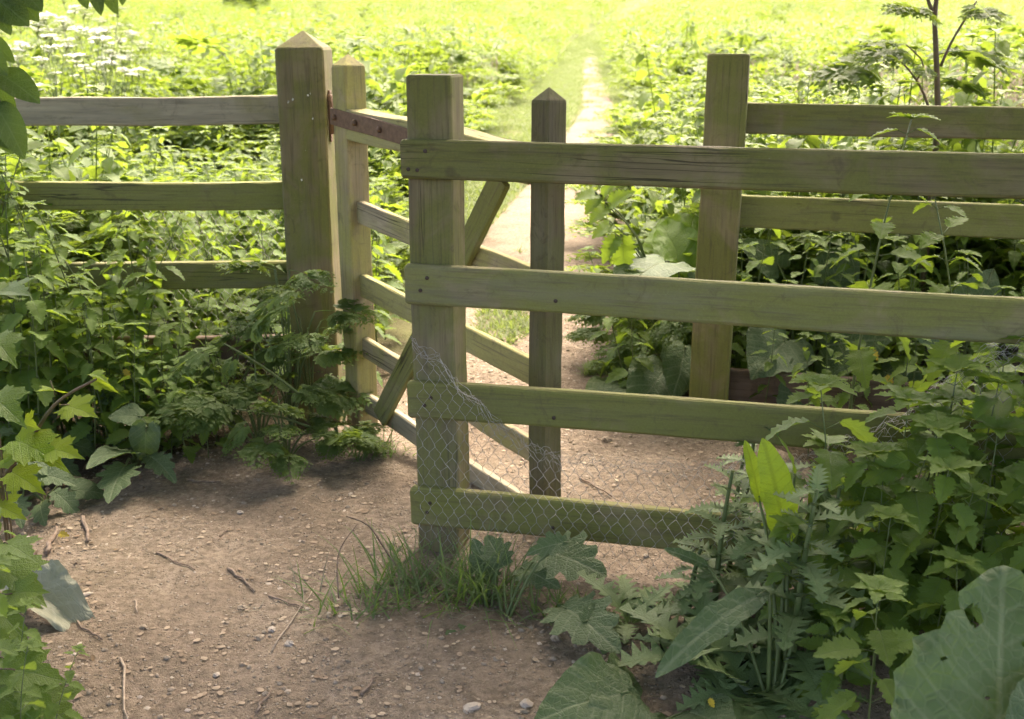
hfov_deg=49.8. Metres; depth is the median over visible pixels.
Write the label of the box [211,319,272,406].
nettle plant
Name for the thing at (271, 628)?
stone
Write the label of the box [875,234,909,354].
nettle plant
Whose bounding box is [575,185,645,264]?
hogweed
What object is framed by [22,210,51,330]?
nettle plant
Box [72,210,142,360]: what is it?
nettle plant
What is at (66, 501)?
leafy weed
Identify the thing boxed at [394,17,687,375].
short grass
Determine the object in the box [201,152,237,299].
nettle plant
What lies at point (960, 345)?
nettle plant
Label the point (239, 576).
twig
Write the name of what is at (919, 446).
nettle plant
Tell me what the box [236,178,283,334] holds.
nettle plant
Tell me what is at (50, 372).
nettle plant
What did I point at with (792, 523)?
nettle plant
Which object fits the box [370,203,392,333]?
nettle plant
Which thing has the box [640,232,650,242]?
nettle plant
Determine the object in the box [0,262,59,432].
nettle plant
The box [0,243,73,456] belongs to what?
nettle plant
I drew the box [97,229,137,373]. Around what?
nettle plant
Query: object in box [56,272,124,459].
nettle plant
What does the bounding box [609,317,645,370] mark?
nettle plant
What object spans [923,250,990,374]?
nettle plant
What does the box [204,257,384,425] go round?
cow parsley
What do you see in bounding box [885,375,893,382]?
yellow leaf
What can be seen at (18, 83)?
sycamore tree
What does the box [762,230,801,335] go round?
nettle plant
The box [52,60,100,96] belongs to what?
flowering cow parsley
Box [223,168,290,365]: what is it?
nettle plant
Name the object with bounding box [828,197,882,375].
nettle plant
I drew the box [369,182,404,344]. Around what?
nettle plant
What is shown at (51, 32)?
flowering cow parsley
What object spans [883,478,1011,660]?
nettle plant
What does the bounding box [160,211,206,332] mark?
nettle plant
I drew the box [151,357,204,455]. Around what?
nettle plant
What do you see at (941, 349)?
nettle plant
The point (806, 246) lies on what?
nettle plant
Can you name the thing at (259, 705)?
twig
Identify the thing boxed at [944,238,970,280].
nettle plant
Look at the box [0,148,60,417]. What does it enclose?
nettle plant
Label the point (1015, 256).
nettle plant
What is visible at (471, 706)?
stone
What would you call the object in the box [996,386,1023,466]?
nettle plant
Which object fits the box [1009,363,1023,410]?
nettle plant
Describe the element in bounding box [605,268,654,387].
nettle plant
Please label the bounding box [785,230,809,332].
nettle plant
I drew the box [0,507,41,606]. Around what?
nettle plant
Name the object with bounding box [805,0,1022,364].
hemlock plant
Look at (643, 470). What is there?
wire netting
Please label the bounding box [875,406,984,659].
nettle plant
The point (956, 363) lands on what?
nettle plant
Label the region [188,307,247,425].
nettle plant
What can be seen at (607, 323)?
nettle plant
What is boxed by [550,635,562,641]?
stone
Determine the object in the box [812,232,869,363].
nettle plant
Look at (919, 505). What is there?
nettle plant
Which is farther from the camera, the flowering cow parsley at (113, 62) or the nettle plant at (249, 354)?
the flowering cow parsley at (113, 62)
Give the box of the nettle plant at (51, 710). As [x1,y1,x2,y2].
[36,643,88,718]
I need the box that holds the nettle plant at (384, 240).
[371,231,391,387]
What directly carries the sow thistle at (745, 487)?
on the ground at (402, 332)
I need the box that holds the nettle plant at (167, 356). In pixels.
[157,323,209,438]
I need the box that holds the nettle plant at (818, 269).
[794,231,848,371]
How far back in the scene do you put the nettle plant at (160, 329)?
3.99 m
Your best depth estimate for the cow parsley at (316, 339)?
4.08 m
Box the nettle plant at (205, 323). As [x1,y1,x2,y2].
[191,277,225,385]
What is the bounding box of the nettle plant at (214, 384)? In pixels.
[189,347,234,446]
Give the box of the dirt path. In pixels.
[0,57,990,718]
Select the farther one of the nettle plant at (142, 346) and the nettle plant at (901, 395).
the nettle plant at (142, 346)
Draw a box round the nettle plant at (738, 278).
[693,213,743,346]
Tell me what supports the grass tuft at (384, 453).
on the dirt path
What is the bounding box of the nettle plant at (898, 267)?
[874,236,924,380]
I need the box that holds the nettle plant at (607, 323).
[579,246,639,383]
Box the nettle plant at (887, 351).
[873,197,939,369]
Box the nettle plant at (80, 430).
[57,290,126,468]
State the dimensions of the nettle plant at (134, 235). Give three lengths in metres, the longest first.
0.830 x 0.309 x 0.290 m
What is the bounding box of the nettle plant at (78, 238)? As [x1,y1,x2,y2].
[19,175,118,403]
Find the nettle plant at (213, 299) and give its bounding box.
[183,211,246,384]
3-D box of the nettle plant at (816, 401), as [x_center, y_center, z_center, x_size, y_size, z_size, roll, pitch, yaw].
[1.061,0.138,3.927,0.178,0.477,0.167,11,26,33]
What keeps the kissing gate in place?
attached to the post and rail fence at (302, 194)
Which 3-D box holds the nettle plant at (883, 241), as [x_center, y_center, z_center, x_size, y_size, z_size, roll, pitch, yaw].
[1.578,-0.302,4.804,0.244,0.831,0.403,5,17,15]
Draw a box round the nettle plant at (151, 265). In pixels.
[95,233,168,404]
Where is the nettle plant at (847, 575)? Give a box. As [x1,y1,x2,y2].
[823,504,920,694]
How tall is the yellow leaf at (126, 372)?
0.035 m
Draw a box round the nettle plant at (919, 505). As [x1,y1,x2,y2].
[838,410,979,666]
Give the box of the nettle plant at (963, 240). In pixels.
[944,236,982,380]
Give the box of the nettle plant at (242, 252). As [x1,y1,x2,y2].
[196,161,255,310]
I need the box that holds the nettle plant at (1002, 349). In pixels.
[972,273,1023,387]
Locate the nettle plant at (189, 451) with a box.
[147,360,196,463]
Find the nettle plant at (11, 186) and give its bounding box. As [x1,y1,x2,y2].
[0,153,36,360]
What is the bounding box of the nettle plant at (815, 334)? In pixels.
[807,233,860,351]
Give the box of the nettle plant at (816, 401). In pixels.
[788,332,832,458]
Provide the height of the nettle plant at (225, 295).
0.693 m
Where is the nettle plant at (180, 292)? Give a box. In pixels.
[147,211,220,378]
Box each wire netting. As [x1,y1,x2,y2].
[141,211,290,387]
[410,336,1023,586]
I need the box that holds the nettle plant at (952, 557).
[888,545,988,704]
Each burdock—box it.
[1,559,94,631]
[86,403,176,503]
[534,652,734,718]
[585,213,739,436]
[739,238,924,404]
[890,565,1023,718]
[917,268,1018,389]
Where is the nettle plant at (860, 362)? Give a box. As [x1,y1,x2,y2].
[793,112,941,455]
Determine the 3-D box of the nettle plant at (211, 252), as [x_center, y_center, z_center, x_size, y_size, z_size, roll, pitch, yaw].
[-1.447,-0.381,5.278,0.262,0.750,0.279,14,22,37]
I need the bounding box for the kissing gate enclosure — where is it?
[400,74,1023,581]
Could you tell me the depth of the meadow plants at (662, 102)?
10.86 m
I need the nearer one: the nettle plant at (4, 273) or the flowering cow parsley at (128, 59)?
the nettle plant at (4, 273)
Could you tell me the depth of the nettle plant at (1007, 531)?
2.94 m
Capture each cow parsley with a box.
[0,29,16,44]
[8,45,55,136]
[10,26,28,66]
[15,20,57,77]
[24,42,79,92]
[28,16,73,163]
[34,21,67,61]
[39,12,110,157]
[41,3,97,91]
[41,29,77,65]
[52,13,92,63]
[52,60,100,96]
[60,0,130,150]
[62,17,91,57]
[85,60,147,168]
[88,39,124,60]
[93,18,148,91]
[94,15,120,60]
[94,64,121,96]
[99,49,134,94]
[99,56,148,96]
[103,17,133,55]
[113,21,158,92]
[138,348,344,430]
[143,335,395,452]
[162,290,312,457]
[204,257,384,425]
[212,375,389,483]
[249,291,356,431]
[304,412,390,463]
[563,315,691,369]
[589,316,743,367]
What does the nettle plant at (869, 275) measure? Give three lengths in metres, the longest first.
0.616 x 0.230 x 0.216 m
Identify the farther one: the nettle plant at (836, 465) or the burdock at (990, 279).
the burdock at (990, 279)
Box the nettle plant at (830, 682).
[795,605,879,718]
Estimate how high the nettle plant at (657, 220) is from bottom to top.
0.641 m
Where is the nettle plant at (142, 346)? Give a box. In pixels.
[115,319,158,425]
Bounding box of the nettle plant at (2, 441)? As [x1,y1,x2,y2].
[1,435,6,445]
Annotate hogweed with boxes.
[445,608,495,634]
[468,530,606,617]
[540,590,621,653]
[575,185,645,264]
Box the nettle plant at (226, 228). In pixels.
[188,225,242,334]
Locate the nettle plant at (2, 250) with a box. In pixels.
[0,247,60,364]
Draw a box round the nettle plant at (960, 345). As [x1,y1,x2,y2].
[939,342,973,401]
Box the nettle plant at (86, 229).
[72,210,100,302]
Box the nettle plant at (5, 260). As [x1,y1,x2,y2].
[0,256,60,409]
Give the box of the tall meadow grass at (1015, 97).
[5,30,1023,146]
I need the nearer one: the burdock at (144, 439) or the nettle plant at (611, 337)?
the burdock at (144, 439)
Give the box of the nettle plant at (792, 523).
[756,513,842,672]
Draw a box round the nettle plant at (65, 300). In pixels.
[23,200,124,438]
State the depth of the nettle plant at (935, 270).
4.60 m
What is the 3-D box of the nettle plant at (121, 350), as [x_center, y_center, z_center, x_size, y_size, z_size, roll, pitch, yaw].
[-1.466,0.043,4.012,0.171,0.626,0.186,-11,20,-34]
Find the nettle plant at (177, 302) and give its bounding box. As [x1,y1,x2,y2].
[168,289,203,382]
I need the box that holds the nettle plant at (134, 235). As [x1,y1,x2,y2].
[95,220,188,400]
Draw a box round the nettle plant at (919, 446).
[856,383,991,600]
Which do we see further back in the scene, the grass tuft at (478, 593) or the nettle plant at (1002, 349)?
the nettle plant at (1002, 349)
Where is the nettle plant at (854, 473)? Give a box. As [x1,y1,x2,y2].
[762,440,904,633]
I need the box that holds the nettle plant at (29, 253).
[0,162,94,418]
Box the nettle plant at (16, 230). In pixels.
[1,210,62,372]
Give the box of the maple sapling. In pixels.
[0,370,119,519]
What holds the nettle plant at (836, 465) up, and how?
on the dirt path
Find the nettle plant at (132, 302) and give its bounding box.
[98,255,177,439]
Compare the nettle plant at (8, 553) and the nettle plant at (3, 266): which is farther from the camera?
the nettle plant at (3, 266)
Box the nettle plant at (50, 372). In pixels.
[23,246,86,434]
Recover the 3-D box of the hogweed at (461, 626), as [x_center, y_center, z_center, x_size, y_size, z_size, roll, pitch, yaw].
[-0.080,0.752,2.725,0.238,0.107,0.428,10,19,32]
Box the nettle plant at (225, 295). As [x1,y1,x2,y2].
[204,224,259,378]
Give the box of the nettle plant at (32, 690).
[0,636,45,718]
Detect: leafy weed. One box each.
[0,410,94,476]
[4,461,76,528]
[4,472,103,525]
[48,390,135,456]
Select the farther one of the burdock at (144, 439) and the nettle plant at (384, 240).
the nettle plant at (384, 240)
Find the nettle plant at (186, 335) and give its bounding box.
[168,309,222,402]
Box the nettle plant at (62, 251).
[46,240,131,395]
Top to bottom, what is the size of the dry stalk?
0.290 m
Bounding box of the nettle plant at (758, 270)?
[731,193,793,349]
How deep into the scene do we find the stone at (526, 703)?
2.47 m
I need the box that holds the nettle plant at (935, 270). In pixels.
[892,196,946,366]
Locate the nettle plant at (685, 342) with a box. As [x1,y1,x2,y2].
[681,327,690,344]
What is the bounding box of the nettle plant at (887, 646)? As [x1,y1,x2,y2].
[811,572,917,718]
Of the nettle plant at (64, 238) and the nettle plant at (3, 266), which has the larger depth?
the nettle plant at (64, 238)
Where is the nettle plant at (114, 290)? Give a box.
[84,260,135,436]
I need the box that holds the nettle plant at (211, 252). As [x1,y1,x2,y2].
[187,210,232,332]
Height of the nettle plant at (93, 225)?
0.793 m
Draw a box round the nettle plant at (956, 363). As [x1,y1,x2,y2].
[856,353,1009,588]
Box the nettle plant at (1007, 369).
[933,341,1023,525]
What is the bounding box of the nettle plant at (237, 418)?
[208,344,243,432]
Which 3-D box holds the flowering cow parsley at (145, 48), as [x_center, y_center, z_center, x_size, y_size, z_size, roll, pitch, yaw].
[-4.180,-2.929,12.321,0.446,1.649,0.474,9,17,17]
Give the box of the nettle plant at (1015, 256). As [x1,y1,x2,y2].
[986,199,1023,363]
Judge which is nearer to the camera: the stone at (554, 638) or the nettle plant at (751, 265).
the stone at (554, 638)
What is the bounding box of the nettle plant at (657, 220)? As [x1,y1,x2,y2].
[629,214,658,328]
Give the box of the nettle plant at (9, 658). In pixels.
[0,598,47,698]
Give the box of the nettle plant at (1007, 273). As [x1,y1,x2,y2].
[997,253,1022,295]
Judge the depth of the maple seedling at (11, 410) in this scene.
3.02 m
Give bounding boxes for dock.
[655,483,840,696]
[743,434,797,675]
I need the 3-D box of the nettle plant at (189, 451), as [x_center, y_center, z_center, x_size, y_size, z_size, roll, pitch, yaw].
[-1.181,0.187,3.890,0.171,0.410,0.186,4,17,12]
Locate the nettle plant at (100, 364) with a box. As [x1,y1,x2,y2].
[57,283,117,445]
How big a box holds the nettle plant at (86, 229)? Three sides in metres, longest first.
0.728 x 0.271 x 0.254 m
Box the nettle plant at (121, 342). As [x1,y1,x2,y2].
[97,320,146,438]
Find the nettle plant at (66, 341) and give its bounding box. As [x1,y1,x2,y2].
[10,237,100,435]
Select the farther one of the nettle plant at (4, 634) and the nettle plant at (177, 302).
the nettle plant at (177, 302)
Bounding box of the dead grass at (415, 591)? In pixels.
[236,534,597,644]
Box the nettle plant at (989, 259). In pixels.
[952,197,1005,349]
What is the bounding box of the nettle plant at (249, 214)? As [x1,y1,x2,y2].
[230,210,292,365]
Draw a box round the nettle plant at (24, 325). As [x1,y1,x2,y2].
[21,171,60,330]
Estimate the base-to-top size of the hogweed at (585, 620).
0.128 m
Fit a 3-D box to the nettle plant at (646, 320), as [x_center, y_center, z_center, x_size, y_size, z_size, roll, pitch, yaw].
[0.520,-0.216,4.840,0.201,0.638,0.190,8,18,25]
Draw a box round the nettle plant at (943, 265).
[910,198,986,354]
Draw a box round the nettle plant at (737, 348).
[731,342,745,357]
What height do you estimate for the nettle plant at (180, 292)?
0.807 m
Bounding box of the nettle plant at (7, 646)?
[0,553,19,654]
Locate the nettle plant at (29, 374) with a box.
[0,253,64,443]
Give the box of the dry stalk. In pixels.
[336,516,404,598]
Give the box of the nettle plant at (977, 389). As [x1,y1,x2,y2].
[963,360,993,402]
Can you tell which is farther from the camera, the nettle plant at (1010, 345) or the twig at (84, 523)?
the nettle plant at (1010, 345)
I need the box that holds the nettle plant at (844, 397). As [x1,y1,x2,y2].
[833,335,869,454]
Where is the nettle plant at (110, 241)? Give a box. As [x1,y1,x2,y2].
[86,210,133,318]
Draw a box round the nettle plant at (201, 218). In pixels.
[186,177,216,329]
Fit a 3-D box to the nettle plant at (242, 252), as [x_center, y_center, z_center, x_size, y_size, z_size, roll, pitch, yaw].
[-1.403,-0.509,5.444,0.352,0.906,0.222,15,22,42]
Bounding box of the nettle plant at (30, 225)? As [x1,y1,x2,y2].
[0,173,82,394]
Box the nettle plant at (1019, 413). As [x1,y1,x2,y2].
[980,406,1023,537]
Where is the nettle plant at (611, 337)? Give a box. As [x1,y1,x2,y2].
[601,316,641,369]
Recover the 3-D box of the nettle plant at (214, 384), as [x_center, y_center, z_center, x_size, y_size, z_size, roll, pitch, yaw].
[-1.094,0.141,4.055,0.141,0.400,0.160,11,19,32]
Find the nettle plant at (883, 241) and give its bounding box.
[851,197,891,365]
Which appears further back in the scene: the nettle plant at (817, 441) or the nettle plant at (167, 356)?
the nettle plant at (167, 356)
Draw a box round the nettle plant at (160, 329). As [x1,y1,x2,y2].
[131,326,194,450]
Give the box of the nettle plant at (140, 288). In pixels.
[84,214,193,405]
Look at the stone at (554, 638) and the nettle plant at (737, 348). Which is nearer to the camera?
the stone at (554, 638)
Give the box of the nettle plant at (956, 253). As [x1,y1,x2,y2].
[915,197,984,346]
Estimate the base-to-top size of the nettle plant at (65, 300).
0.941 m
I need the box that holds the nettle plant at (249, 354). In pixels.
[226,320,275,414]
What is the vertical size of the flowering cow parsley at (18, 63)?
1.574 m
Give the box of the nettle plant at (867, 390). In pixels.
[830,290,899,408]
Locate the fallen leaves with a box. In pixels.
[1,425,807,702]
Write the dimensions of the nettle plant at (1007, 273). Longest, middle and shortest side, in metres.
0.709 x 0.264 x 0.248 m
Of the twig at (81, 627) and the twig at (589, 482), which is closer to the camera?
the twig at (81, 627)
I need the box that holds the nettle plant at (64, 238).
[30,211,91,327]
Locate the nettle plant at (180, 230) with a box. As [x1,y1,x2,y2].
[129,174,206,334]
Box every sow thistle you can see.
[576,569,695,653]
[616,585,777,706]
[649,538,722,622]
[659,463,768,641]
[676,616,822,718]
[701,426,778,580]
[704,445,764,571]
[711,461,814,628]
[730,464,875,718]
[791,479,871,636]
[811,615,873,714]
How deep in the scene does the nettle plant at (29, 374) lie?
3.82 m
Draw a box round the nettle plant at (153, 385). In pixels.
[146,357,214,451]
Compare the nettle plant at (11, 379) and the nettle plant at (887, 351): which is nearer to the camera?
the nettle plant at (11, 379)
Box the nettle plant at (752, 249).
[733,193,763,359]
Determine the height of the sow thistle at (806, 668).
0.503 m
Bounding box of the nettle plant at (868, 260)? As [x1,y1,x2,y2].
[849,252,876,376]
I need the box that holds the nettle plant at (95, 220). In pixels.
[85,210,124,296]
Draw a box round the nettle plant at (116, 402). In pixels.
[102,303,169,449]
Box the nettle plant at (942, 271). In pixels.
[905,197,957,365]
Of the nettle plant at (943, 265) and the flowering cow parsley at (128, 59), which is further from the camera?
the flowering cow parsley at (128, 59)
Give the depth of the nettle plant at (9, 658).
2.37 m
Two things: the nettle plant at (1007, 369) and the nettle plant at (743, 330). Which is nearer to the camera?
the nettle plant at (1007, 369)
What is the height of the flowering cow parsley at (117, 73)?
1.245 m
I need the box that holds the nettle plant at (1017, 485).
[945,442,1023,622]
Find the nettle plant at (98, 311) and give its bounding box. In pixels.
[59,248,118,432]
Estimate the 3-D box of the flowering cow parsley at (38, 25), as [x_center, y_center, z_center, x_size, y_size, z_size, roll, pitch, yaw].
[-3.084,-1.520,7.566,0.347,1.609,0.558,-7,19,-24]
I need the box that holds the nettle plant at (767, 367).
[749,328,788,402]
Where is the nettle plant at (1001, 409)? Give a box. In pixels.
[948,343,1023,551]
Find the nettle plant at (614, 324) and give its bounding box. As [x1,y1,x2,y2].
[605,258,621,333]
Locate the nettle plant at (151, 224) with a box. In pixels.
[116,212,168,361]
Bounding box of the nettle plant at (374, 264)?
[372,263,396,328]
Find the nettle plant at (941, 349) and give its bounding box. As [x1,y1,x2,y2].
[911,196,1009,478]
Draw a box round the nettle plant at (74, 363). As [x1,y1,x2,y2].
[35,269,105,459]
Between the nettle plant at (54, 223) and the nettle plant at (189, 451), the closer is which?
the nettle plant at (189, 451)
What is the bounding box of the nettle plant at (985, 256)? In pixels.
[967,200,1020,342]
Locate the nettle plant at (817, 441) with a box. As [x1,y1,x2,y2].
[743,432,851,588]
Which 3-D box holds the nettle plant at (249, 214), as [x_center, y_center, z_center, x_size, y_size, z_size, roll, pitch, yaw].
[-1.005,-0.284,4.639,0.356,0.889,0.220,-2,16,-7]
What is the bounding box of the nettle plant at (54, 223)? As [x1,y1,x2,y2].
[42,222,103,361]
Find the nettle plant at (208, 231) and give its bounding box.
[188,224,232,360]
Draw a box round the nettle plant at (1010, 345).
[981,285,1022,404]
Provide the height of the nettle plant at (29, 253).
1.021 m
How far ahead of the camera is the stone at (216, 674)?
2.62 m
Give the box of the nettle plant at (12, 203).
[0,170,97,420]
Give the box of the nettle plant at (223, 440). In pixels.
[209,386,237,447]
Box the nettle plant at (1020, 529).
[955,335,1023,590]
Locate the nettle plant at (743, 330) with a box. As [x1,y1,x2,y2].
[733,239,750,366]
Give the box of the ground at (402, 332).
[0,0,1023,534]
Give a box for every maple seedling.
[0,277,33,540]
[0,534,50,641]
[0,637,81,718]
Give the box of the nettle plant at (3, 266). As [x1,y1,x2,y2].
[0,197,68,424]
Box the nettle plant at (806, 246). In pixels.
[782,233,820,371]
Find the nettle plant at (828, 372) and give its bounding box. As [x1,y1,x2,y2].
[805,332,848,407]
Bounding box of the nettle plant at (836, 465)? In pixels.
[739,373,908,632]
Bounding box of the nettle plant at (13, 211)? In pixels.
[0,172,43,330]
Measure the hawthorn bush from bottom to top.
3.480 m
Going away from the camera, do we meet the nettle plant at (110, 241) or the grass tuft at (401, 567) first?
the grass tuft at (401, 567)
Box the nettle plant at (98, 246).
[79,233,166,400]
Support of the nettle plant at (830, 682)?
on the dirt path
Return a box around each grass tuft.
[275,549,461,638]
[300,517,541,618]
[328,424,415,461]
[374,516,580,648]
[506,581,594,625]
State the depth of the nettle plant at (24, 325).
4.90 m
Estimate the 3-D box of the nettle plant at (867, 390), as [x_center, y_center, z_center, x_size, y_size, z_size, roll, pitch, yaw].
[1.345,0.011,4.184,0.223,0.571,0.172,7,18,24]
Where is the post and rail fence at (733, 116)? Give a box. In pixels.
[689,53,1023,412]
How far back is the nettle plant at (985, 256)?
4.75 m
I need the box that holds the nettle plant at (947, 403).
[864,383,977,532]
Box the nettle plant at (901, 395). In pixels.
[803,384,940,624]
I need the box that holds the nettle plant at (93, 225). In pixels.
[81,210,153,312]
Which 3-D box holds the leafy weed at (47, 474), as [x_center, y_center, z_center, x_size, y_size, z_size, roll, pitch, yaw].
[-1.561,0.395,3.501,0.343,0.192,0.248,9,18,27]
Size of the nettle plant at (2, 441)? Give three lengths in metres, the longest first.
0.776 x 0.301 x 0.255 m
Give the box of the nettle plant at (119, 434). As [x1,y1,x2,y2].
[105,322,166,465]
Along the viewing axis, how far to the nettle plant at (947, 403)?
2.93 m
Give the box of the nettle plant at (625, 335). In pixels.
[615,317,638,363]
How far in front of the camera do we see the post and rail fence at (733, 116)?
4.03 m
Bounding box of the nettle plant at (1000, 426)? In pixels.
[906,412,1023,630]
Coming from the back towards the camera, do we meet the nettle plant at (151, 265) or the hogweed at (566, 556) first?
the nettle plant at (151, 265)
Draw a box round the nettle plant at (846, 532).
[830,443,890,609]
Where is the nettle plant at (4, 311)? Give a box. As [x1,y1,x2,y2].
[0,190,18,314]
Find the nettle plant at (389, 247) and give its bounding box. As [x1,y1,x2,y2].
[369,183,409,339]
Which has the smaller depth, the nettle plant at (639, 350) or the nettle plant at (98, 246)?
the nettle plant at (98, 246)
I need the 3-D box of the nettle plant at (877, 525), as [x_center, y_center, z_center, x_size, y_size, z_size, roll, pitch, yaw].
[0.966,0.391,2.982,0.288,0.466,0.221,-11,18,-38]
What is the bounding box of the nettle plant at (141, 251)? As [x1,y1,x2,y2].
[103,215,160,304]
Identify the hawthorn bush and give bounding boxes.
[223,0,270,13]
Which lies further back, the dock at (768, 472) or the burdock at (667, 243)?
the burdock at (667, 243)
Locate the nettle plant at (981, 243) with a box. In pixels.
[946,241,992,292]
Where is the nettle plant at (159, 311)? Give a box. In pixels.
[123,289,175,416]
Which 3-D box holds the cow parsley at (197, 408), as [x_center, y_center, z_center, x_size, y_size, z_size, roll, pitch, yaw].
[-0.875,0.149,4.034,0.960,0.403,0.765,0,16,0]
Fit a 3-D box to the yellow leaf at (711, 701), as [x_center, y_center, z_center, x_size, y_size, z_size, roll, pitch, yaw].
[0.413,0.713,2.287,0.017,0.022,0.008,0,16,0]
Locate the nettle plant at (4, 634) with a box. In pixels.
[0,565,22,642]
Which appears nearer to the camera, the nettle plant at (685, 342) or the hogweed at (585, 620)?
the hogweed at (585, 620)
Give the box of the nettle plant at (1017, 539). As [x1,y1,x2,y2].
[989,496,1023,646]
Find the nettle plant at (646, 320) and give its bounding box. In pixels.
[610,270,656,367]
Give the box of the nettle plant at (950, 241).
[940,236,974,375]
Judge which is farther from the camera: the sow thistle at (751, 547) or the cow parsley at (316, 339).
the cow parsley at (316, 339)
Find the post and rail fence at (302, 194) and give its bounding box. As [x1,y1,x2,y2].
[0,30,344,429]
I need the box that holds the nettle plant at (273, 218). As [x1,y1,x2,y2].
[269,214,284,258]
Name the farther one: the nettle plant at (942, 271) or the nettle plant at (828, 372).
the nettle plant at (942, 271)
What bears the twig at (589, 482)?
on the dirt path
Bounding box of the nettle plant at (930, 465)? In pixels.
[905,404,983,487]
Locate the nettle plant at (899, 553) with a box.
[854,455,987,668]
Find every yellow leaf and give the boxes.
[58,530,68,537]
[123,369,130,377]
[707,698,714,707]
[872,349,878,360]
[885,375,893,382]
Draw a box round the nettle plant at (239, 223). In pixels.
[228,210,268,330]
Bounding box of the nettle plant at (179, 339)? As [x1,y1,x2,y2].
[157,306,204,429]
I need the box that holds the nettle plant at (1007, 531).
[996,514,1020,533]
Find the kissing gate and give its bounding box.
[327,54,565,496]
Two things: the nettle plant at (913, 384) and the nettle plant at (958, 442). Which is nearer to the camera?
the nettle plant at (958, 442)
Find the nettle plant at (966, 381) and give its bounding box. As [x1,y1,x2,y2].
[909,356,1020,590]
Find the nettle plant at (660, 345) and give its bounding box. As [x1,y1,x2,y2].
[643,238,696,361]
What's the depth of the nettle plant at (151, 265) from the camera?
4.12 m
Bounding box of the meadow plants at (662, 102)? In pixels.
[0,0,1023,366]
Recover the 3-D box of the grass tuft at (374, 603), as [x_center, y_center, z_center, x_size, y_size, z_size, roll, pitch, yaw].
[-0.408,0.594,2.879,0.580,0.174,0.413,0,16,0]
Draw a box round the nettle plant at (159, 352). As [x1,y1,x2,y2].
[155,306,197,375]
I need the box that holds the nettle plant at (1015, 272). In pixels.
[1001,198,1023,352]
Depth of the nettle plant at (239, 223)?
5.51 m
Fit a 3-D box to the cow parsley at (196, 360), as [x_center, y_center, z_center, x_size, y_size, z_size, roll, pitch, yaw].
[-0.931,0.046,3.749,0.511,0.573,0.241,-4,17,-13]
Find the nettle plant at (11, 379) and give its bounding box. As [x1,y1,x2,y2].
[0,256,50,438]
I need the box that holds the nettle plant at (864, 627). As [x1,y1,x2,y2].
[819,456,943,651]
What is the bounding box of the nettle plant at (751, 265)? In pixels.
[732,191,790,368]
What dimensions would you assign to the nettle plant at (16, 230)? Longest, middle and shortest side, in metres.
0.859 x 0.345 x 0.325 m
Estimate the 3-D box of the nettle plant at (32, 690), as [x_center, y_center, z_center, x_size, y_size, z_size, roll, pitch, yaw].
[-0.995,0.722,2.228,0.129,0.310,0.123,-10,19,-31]
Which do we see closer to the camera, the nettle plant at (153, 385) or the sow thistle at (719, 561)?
the sow thistle at (719, 561)
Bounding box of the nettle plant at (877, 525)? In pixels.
[843,451,878,527]
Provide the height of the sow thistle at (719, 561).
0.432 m
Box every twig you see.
[43,526,58,554]
[77,620,102,639]
[81,515,88,542]
[119,657,127,718]
[156,551,194,569]
[227,567,254,591]
[255,690,271,713]
[268,595,302,607]
[271,586,314,650]
[360,676,375,694]
[578,477,611,496]
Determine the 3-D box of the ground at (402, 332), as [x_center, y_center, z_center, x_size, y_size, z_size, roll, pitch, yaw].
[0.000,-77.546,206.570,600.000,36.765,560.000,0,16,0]
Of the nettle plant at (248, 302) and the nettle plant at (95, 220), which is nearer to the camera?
the nettle plant at (248, 302)
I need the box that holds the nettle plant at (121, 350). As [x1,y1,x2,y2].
[84,284,130,438]
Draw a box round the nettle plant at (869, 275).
[843,253,877,375]
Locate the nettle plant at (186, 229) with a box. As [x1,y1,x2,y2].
[160,218,196,321]
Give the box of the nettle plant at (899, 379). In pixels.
[873,338,931,411]
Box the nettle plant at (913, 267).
[888,257,927,356]
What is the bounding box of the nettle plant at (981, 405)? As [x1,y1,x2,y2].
[910,369,1023,590]
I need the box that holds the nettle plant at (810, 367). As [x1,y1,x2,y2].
[795,251,822,373]
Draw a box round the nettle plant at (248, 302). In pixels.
[234,214,292,398]
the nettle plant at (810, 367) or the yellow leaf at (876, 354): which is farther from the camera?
the nettle plant at (810, 367)
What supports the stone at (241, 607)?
on the dirt path
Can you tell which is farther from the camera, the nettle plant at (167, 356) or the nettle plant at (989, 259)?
the nettle plant at (989, 259)
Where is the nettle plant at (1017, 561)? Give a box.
[947,541,1023,658]
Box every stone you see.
[139,624,146,629]
[213,672,219,676]
[237,605,246,610]
[254,634,264,640]
[268,626,275,631]
[285,640,293,646]
[463,702,481,713]
[520,698,533,708]
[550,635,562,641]
[601,436,610,441]
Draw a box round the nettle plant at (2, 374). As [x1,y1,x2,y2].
[0,313,7,422]
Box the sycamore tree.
[0,0,125,158]
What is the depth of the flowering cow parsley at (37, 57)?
8.09 m
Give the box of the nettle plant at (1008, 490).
[948,424,1023,615]
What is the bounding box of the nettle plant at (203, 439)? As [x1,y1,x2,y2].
[183,376,231,457]
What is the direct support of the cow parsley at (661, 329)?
on the dirt path
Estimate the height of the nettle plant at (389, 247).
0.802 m
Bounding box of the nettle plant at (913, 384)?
[885,338,945,412]
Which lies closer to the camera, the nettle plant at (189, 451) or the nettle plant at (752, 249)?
the nettle plant at (189, 451)
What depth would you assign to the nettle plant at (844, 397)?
3.96 m
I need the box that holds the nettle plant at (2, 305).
[0,256,23,375]
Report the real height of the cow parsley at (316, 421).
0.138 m
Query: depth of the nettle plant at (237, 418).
4.17 m
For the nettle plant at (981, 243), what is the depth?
4.93 m

